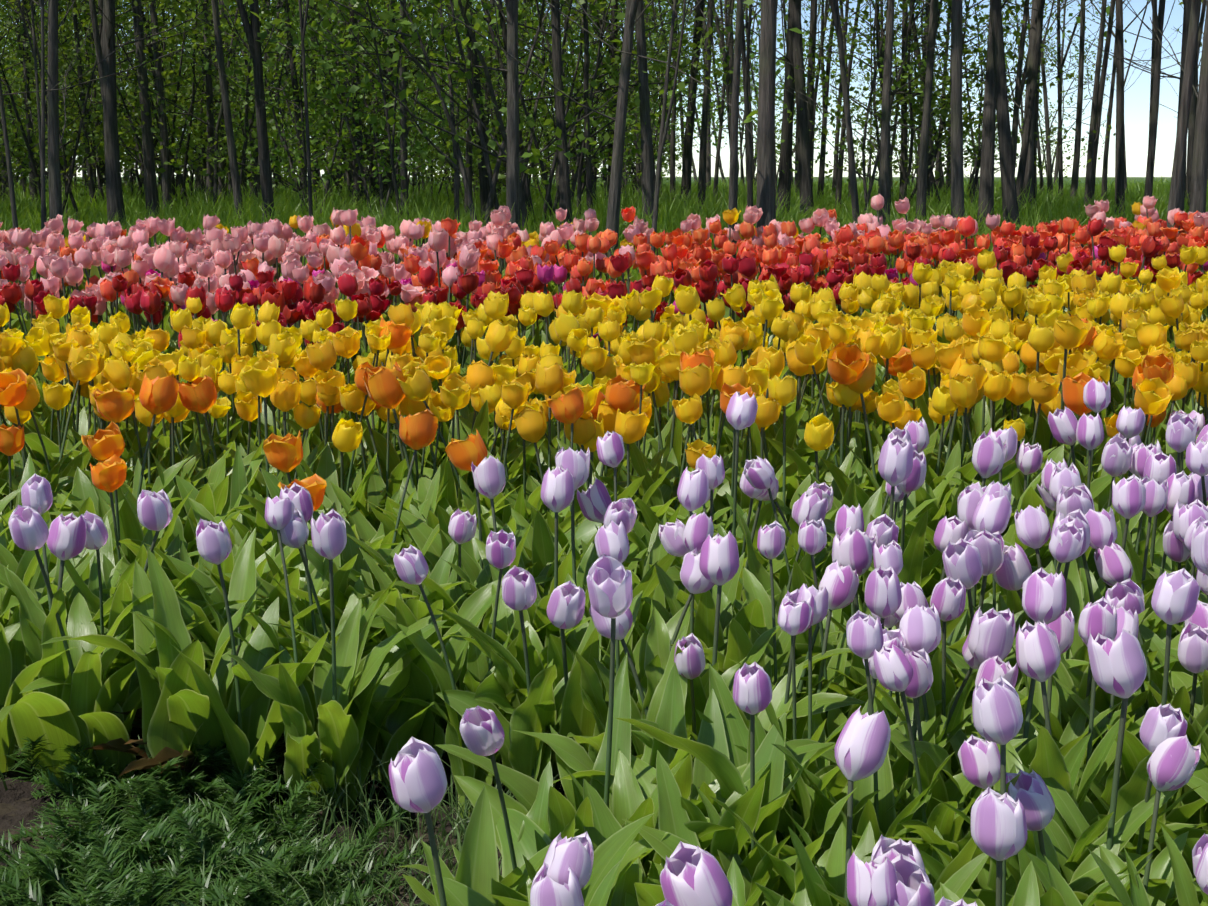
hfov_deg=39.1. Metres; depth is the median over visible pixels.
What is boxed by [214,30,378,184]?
shrub
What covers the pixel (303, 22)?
tree
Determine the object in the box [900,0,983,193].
tree
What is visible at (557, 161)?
tree
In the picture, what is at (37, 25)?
tree
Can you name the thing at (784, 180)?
tree
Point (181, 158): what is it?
shrub
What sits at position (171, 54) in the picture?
tree
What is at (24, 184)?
tree
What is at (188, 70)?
tree
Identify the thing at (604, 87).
tree
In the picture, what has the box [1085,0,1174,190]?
tree
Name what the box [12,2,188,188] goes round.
shrub
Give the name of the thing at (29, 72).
tree
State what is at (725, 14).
tree
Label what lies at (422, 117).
tree
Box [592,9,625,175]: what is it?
tree
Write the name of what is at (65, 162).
tree
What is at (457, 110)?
tree
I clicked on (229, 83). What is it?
shrub
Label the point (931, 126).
tree
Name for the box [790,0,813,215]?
tree
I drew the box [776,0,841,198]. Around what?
tree
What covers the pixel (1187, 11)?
tree
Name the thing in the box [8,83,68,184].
shrub
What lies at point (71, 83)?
shrub
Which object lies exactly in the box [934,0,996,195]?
tree
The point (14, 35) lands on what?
shrub
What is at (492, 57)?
shrub
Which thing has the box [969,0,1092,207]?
tree
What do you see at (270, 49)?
shrub
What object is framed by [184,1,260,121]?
tree
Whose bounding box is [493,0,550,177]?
tree
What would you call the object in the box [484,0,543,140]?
tree
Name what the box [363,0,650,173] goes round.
shrub
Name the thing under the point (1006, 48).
shrub
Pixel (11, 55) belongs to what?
shrub
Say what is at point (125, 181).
shrub
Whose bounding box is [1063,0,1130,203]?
tree
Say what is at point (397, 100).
shrub
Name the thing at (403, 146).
tree
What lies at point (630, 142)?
shrub
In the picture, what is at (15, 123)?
shrub
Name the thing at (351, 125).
tree
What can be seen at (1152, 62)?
tree
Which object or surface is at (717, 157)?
tree
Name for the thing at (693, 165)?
shrub
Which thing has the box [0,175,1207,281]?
meadow grass
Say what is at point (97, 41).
tree
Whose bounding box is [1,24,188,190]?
shrub
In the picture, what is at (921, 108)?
tree
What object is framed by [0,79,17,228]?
sapling
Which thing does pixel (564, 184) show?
tree
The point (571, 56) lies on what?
tree
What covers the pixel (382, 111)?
tree
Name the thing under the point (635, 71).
tree
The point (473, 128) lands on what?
shrub
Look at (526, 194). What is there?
tree
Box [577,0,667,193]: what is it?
tree
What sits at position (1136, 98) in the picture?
sky
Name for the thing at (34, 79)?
tree
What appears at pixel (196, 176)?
shrub
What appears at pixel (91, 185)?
tree
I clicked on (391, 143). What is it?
tree
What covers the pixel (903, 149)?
tree
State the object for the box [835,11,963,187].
shrub
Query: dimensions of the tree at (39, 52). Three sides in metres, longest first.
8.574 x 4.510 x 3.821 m
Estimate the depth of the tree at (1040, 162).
26.05 m
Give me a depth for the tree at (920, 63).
16.57 m
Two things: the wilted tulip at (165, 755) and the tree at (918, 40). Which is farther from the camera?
the tree at (918, 40)
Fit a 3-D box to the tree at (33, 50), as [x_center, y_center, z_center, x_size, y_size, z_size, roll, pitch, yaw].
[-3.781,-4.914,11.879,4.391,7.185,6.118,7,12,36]
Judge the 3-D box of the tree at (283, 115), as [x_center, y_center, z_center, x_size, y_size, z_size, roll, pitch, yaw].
[-5.894,-9.028,33.032,3.677,8.358,4.340,9,10,42]
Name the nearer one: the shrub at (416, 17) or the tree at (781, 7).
the tree at (781, 7)
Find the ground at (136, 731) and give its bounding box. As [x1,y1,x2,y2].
[0,177,1170,905]
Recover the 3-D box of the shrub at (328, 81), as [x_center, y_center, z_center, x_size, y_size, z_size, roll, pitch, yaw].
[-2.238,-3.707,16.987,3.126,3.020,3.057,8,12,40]
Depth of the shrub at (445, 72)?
39.56 m
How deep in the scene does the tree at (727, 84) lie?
28.68 m
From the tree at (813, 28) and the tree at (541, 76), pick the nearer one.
the tree at (813, 28)
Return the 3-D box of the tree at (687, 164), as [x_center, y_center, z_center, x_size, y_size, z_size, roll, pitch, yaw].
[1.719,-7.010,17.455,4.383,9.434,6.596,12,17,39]
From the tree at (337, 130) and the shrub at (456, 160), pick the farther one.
the tree at (337, 130)
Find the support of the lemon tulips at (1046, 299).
on the ground at (136, 731)
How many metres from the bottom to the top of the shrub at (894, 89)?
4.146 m
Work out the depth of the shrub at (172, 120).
29.31 m
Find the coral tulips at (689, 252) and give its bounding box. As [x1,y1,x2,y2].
[1,206,1207,353]
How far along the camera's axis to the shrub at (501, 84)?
32.62 m
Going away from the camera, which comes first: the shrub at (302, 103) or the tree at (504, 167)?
the tree at (504, 167)
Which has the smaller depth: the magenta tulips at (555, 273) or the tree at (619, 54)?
the magenta tulips at (555, 273)
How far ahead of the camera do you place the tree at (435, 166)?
24.41 m
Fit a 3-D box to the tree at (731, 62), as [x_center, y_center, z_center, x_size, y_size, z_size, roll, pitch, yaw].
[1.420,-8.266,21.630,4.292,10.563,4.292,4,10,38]
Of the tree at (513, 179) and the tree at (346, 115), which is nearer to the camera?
the tree at (513, 179)
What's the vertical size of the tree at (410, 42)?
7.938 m
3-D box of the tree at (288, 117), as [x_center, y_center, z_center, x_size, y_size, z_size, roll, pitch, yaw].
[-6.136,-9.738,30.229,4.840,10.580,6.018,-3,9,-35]
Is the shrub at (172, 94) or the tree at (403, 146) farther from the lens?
the shrub at (172, 94)
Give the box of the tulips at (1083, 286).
[5,202,1207,414]
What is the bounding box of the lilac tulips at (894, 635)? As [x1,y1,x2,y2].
[0,467,1207,905]
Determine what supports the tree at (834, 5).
on the ground at (136, 731)
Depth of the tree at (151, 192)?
16.29 m
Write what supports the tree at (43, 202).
on the ground at (136, 731)
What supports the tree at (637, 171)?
on the ground at (136, 731)
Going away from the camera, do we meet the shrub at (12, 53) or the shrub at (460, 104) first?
the shrub at (12, 53)
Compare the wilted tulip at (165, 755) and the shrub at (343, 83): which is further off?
the shrub at (343, 83)
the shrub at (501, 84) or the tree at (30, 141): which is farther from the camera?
the shrub at (501, 84)
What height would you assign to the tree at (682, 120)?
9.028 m
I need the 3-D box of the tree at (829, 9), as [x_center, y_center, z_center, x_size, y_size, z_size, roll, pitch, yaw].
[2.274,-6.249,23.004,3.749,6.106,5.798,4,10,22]
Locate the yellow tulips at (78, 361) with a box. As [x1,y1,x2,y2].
[0,303,1207,580]
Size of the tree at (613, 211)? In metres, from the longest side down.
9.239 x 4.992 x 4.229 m
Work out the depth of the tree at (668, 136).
26.27 m
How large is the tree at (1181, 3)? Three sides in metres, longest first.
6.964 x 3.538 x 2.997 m
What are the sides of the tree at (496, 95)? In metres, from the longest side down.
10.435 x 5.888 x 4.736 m
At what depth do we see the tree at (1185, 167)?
18.92 m
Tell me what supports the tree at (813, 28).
on the ground at (136, 731)
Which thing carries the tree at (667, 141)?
on the ground at (136, 731)
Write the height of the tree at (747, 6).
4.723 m
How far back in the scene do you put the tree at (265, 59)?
19.32 m
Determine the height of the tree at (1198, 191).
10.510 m
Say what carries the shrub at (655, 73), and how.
on the ground at (136, 731)
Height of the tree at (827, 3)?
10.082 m
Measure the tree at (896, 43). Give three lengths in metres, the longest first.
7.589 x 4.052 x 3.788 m
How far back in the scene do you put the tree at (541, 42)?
30.68 m
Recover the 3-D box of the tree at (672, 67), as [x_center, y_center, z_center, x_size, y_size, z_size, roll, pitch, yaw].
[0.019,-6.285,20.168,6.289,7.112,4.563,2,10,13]
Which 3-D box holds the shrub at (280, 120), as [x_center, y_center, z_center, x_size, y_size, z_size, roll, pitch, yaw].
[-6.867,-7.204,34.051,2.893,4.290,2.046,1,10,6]
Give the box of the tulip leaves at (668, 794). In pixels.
[0,528,1207,905]
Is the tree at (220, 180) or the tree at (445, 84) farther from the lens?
the tree at (445, 84)
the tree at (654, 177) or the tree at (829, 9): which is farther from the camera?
the tree at (829, 9)
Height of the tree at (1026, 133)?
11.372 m
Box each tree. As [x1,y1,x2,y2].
[0,0,28,40]
[0,0,28,198]
[0,0,75,238]
[0,2,46,131]
[0,3,62,206]
[0,3,70,182]
[0,3,247,173]
[0,69,92,199]
[1,0,72,64]
[3,2,69,144]
[4,0,75,220]
[6,0,37,206]
[8,3,30,191]
[18,7,101,200]
[60,0,90,195]
[71,0,96,208]
[81,9,186,180]
[83,0,99,191]
[84,0,131,54]
[89,0,155,103]
[93,0,247,225]
[119,5,244,188]
[120,0,176,194]
[123,7,203,128]
[132,0,159,217]
[148,0,196,212]
[183,0,290,201]
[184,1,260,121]
[184,1,333,193]
[196,0,271,192]
[196,0,312,231]
[197,1,280,199]
[203,0,268,201]
[211,0,243,222]
[211,26,254,198]
[218,0,502,231]
[222,0,284,219]
[224,10,245,195]
[231,1,319,189]
[238,1,365,168]
[239,3,397,188]
[264,0,345,210]
[293,5,319,190]
[298,2,412,190]
[311,4,377,201]
[321,7,384,196]
[325,3,362,186]
[331,3,412,174]
[349,0,362,205]
[357,7,377,170]
[363,8,418,159]
[382,1,394,204]
[396,3,483,189]
[399,0,408,219]
[407,3,433,102]
[415,0,486,191]
[419,1,428,189]
[423,2,482,186]
[424,0,653,255]
[432,0,595,152]
[440,5,591,136]
[443,1,472,212]
[447,3,455,185]
[455,1,564,196]
[456,2,537,220]
[480,0,597,226]
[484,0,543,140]
[488,0,593,188]
[489,0,545,166]
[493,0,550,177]
[494,0,520,230]
[503,1,578,77]
[523,0,681,170]
[524,0,746,196]
[529,4,582,185]
[534,1,625,109]
[545,0,743,258]
[546,4,627,115]
[551,0,571,223]
[551,22,605,190]
[552,0,711,220]
[552,2,644,184]
[560,0,690,208]
[566,0,661,190]
[570,0,693,197]
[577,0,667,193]
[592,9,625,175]
[593,0,677,203]
[596,0,651,196]
[596,2,620,195]
[622,0,817,196]
[623,0,820,187]
[625,2,721,172]
[635,0,720,164]
[651,130,658,207]
[652,0,731,204]
[658,0,733,197]
[664,0,727,192]
[671,0,794,218]
[671,4,755,184]
[678,0,759,197]
[682,0,760,45]
[683,0,849,187]
[692,0,724,48]
[695,4,760,224]
[698,0,794,210]
[703,4,710,188]
[718,0,901,191]
[719,0,757,146]
[734,0,807,181]
[753,0,885,194]
[756,0,776,267]
[775,0,950,226]
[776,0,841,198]
[777,0,870,175]
[779,0,989,220]
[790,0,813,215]
[802,1,883,198]
[812,0,872,189]
[817,0,1014,163]
[818,4,947,211]
[824,0,898,184]
[828,0,921,196]
[829,0,858,222]
[831,0,848,195]
[842,0,1090,192]
[855,0,920,154]
[869,0,964,236]
[870,0,942,207]
[875,0,977,196]
[893,0,932,201]
[893,31,916,169]
[898,0,1071,215]
[899,0,944,198]
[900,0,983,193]
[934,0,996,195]
[934,0,1029,171]
[943,4,1068,194]
[963,0,1085,138]
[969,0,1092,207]
[977,0,1001,231]
[990,0,1019,229]
[1003,0,1051,210]
[1007,0,1066,185]
[1015,0,1065,194]
[1043,0,1108,199]
[1053,0,1106,203]
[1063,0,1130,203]
[1066,51,1197,203]
[1069,0,1150,199]
[1069,0,1191,210]
[1070,0,1084,197]
[1076,0,1174,196]
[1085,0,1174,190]
[1104,0,1201,156]
[1114,0,1124,217]
[1125,0,1207,187]
[1125,50,1196,84]
[1150,0,1207,212]
[1166,0,1201,241]
[1184,142,1186,200]
[1188,0,1206,210]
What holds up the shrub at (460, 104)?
on the ground at (136, 731)
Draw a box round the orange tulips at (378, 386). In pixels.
[0,314,1190,598]
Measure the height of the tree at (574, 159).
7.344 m
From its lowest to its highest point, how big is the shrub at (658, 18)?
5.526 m
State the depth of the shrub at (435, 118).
41.11 m
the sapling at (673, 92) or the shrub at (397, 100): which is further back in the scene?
the shrub at (397, 100)
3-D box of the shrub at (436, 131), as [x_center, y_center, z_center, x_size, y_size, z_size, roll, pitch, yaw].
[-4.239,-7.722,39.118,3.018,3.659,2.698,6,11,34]
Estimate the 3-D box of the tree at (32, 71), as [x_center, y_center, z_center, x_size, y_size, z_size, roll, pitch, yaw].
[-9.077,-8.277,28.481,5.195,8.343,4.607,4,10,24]
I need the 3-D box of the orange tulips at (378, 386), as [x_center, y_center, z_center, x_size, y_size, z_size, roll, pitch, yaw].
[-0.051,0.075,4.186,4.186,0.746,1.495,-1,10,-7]
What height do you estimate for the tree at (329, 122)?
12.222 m
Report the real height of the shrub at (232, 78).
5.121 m
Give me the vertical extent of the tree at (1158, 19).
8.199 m
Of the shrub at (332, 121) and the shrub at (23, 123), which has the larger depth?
the shrub at (332, 121)
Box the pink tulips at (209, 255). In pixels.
[0,194,1207,363]
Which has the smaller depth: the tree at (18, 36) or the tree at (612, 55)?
the tree at (612, 55)
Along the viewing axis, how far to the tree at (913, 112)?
38.13 m
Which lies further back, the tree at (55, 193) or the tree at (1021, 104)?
the tree at (1021, 104)
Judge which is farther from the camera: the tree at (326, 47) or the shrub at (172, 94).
the shrub at (172, 94)
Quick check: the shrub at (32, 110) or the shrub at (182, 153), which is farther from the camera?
the shrub at (32, 110)
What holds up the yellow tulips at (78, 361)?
on the ground at (136, 731)
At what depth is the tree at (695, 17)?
30.11 m
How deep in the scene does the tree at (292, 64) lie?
14.55 m
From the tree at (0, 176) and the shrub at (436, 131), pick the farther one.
the shrub at (436, 131)
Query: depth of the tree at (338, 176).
22.61 m
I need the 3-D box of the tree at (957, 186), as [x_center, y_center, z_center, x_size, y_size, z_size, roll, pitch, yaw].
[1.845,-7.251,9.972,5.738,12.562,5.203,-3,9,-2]
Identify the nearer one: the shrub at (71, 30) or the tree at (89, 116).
the tree at (89, 116)
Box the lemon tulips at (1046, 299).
[0,243,1207,413]
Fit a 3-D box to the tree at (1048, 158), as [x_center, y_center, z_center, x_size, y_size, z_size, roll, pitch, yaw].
[5.776,-7.737,24.152,3.967,8.668,3.677,-2,10,-10]
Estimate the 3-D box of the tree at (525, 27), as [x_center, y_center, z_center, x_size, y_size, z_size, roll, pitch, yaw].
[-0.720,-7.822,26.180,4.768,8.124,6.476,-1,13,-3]
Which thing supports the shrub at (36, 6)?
on the ground at (136, 731)
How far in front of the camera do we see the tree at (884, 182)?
11.28 m
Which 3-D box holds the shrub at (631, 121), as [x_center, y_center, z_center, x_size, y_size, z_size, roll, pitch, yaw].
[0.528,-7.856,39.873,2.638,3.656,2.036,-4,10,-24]
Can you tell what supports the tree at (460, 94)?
on the ground at (136, 731)
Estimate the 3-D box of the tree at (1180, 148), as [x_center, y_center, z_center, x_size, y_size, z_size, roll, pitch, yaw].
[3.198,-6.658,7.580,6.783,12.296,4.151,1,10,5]
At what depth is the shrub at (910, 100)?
15.86 m
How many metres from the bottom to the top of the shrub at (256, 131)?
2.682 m
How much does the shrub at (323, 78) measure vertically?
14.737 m
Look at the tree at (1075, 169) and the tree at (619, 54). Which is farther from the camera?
the tree at (1075, 169)
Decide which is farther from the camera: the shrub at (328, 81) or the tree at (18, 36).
the tree at (18, 36)
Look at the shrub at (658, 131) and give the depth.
36.53 m
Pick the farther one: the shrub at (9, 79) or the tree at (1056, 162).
the tree at (1056, 162)
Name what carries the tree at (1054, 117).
on the ground at (136, 731)
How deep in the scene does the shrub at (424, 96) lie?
61.67 m
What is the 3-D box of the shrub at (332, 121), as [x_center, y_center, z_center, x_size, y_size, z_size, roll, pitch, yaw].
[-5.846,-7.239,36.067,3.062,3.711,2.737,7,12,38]
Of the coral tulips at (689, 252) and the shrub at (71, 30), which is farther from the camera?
the shrub at (71, 30)
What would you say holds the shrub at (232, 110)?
on the ground at (136, 731)
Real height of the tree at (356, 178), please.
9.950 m
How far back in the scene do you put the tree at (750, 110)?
37.97 m
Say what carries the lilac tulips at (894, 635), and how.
on the ground at (136, 731)
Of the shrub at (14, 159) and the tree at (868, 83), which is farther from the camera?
the tree at (868, 83)
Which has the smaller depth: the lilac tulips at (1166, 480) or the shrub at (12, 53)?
the lilac tulips at (1166, 480)
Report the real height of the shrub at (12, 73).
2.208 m
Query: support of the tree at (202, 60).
on the ground at (136, 731)
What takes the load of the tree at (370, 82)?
on the ground at (136, 731)
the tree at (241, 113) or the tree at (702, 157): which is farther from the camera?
the tree at (241, 113)
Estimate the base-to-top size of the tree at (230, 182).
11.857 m
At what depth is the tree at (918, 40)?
28.71 m
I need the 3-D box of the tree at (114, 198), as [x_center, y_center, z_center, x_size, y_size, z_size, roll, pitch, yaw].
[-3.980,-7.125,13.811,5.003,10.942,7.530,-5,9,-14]
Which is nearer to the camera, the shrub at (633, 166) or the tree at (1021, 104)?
the shrub at (633, 166)
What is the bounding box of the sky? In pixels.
[0,0,1205,176]
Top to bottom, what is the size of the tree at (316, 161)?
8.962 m
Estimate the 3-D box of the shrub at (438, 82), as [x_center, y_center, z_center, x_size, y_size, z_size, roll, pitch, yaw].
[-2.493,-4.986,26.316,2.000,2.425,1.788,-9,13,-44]
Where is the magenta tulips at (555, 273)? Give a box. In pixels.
[101,245,1207,382]
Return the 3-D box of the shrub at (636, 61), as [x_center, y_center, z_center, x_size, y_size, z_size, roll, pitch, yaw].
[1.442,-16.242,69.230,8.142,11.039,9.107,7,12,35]
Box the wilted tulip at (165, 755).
[83,627,241,776]
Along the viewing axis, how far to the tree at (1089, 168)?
19.41 m
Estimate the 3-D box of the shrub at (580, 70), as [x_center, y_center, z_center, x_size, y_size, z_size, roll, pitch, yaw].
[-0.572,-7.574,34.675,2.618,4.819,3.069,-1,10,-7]
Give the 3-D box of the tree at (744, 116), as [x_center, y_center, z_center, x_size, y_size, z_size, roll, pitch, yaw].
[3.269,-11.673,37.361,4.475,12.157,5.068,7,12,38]
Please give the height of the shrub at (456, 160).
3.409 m
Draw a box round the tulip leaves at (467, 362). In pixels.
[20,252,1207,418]
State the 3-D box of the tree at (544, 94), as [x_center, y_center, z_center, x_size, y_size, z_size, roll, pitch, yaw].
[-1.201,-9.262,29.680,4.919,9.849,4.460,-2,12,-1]
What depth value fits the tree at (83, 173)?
25.42 m
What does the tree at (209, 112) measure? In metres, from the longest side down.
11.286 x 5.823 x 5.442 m
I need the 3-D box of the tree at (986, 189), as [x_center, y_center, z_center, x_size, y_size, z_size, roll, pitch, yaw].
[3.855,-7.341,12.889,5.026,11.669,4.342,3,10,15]
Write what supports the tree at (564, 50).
on the ground at (136, 731)
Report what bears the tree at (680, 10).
on the ground at (136, 731)
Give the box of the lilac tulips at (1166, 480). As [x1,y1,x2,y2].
[36,378,1207,677]
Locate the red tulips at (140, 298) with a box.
[0,217,1203,419]
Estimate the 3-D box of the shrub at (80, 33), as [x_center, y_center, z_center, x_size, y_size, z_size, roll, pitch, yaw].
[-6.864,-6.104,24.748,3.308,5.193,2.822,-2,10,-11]
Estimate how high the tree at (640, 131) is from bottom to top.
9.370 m
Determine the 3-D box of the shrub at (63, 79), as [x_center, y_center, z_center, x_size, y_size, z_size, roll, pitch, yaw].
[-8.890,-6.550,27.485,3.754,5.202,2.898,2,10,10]
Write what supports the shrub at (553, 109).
on the ground at (136, 731)
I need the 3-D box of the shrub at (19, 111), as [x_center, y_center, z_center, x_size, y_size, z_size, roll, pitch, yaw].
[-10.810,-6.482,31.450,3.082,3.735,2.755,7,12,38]
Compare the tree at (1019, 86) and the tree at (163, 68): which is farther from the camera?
the tree at (163, 68)
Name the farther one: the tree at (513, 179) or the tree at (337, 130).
the tree at (337, 130)
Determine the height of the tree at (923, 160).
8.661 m
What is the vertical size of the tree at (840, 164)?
6.916 m
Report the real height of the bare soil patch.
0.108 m
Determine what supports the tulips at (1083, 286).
on the ground at (136, 731)
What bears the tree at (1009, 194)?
on the ground at (136, 731)
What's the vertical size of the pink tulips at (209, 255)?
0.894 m
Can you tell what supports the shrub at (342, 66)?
on the ground at (136, 731)
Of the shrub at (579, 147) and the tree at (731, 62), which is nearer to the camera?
the tree at (731, 62)
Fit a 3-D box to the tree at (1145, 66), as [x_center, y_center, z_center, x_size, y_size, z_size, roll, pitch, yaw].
[7.221,-8.326,18.813,4.989,11.652,7.509,-5,11,-27]
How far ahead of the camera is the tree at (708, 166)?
35.39 m
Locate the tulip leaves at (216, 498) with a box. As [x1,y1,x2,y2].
[0,372,1207,735]
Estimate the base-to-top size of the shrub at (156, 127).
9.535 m
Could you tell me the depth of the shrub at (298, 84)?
37.17 m
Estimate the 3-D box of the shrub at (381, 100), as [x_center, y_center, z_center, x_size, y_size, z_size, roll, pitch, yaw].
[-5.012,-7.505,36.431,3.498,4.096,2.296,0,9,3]
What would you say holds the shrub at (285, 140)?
on the ground at (136, 731)
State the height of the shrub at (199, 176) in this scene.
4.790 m
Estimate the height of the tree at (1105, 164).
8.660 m
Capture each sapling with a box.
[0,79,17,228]
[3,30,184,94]
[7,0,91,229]
[615,0,804,252]
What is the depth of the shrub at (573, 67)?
17.34 m
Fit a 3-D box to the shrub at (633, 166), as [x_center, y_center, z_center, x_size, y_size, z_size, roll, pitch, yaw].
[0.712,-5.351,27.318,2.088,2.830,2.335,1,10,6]
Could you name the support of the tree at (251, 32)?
on the ground at (136, 731)
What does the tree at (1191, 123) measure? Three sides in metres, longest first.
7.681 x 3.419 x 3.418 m
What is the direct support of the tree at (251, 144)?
on the ground at (136, 731)
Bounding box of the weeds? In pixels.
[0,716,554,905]
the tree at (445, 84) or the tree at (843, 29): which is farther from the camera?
the tree at (445, 84)
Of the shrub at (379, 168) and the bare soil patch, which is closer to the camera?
the bare soil patch
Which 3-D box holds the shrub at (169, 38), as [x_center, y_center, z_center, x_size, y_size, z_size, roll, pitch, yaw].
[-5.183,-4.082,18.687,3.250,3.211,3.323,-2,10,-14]
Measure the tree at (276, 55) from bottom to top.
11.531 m
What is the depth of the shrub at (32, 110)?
56.64 m
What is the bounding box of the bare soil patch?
[0,776,497,905]
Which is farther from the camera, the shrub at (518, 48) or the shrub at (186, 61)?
the shrub at (518, 48)
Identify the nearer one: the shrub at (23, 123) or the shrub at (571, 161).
the shrub at (571, 161)
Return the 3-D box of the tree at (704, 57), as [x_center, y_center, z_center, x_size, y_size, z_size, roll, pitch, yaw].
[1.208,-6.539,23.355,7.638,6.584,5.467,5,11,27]
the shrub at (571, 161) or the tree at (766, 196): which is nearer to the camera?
the tree at (766, 196)
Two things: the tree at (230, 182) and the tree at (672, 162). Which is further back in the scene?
the tree at (230, 182)
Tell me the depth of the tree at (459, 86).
20.52 m
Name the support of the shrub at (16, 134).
on the ground at (136, 731)
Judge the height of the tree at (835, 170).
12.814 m
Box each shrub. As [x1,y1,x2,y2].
[0,0,72,171]
[0,0,156,190]
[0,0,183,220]
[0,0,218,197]
[0,0,278,208]
[0,3,47,118]
[0,3,66,190]
[0,4,68,192]
[0,7,78,182]
[0,16,46,173]
[0,22,68,187]
[0,50,73,202]
[0,58,68,168]
[0,139,36,179]
[1,0,129,182]
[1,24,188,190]
[2,1,186,169]
[2,2,119,153]
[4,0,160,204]
[4,30,132,194]
[5,0,213,195]
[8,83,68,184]
[10,0,245,187]
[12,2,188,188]
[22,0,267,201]
[68,11,188,185]
[80,1,237,178]
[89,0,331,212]
[100,23,190,184]
[100,33,253,184]
[118,0,269,184]
[118,1,298,193]
[120,0,321,138]
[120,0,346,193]
[120,48,274,193]
[123,26,238,187]
[124,2,298,197]
[133,1,298,186]
[157,9,291,176]
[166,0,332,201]
[177,58,279,178]
[186,0,444,213]
[186,0,674,229]
[197,0,319,176]
[200,0,570,206]
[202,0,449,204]
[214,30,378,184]
[232,64,299,189]
[233,1,325,180]
[242,0,534,217]
[249,5,424,179]
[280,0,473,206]
[285,35,382,185]
[291,0,441,184]
[293,1,448,170]
[295,1,463,174]
[296,0,427,181]
[296,42,448,177]
[360,7,454,196]
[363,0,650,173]
[368,2,532,170]
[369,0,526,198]
[376,3,536,186]
[378,1,481,185]
[391,0,757,219]
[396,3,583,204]
[398,46,481,187]
[409,56,476,196]
[411,4,568,195]
[412,67,554,205]
[417,0,550,178]
[428,2,555,189]
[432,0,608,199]
[432,51,519,183]
[435,0,560,180]
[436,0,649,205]
[451,0,597,189]
[460,43,569,161]
[462,0,723,203]
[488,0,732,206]
[489,2,638,199]
[519,8,583,186]
[524,7,626,175]
[528,0,638,189]
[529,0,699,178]
[533,0,703,178]
[539,89,639,193]
[546,0,725,183]
[569,40,691,183]
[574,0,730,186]
[597,30,711,193]
[602,73,655,180]
[619,3,700,169]
[634,0,784,184]
[636,60,694,188]
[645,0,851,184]
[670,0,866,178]
[753,0,1093,214]
[775,0,1029,213]
[794,0,936,184]
[835,0,1115,206]
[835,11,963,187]
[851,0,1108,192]
[942,38,1053,180]
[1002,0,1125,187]
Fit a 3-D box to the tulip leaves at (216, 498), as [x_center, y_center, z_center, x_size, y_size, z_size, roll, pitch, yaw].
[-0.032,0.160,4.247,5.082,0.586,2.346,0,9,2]
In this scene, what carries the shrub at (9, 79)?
on the ground at (136, 731)
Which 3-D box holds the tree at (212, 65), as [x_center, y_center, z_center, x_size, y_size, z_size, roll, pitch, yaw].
[-6.840,-7.976,28.626,3.642,7.737,3.642,-1,7,-6]
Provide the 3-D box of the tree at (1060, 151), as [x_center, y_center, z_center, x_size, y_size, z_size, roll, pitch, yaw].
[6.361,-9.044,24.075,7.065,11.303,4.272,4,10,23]
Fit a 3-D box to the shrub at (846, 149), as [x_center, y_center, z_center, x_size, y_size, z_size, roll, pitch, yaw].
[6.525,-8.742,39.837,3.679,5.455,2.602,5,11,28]
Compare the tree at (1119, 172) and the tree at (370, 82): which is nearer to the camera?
the tree at (1119, 172)
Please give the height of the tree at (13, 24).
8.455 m
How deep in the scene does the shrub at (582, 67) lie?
35.42 m
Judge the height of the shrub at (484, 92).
2.675 m
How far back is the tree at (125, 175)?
19.81 m
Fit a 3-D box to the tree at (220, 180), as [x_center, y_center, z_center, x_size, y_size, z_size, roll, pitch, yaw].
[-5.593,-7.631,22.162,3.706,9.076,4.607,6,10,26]
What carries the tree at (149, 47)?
on the ground at (136, 731)
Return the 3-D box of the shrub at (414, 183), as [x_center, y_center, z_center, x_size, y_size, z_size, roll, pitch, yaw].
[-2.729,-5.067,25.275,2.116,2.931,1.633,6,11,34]
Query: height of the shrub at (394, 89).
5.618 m
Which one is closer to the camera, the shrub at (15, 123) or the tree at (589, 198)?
the tree at (589, 198)
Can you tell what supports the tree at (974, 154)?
on the ground at (136, 731)
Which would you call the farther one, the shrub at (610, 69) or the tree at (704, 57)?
the tree at (704, 57)
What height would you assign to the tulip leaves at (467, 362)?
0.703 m
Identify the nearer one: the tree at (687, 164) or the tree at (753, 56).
the tree at (687, 164)
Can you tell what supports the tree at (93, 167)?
on the ground at (136, 731)
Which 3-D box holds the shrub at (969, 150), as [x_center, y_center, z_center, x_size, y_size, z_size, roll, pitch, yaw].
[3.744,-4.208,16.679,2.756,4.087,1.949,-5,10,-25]
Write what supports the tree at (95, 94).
on the ground at (136, 731)
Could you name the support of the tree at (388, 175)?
on the ground at (136, 731)

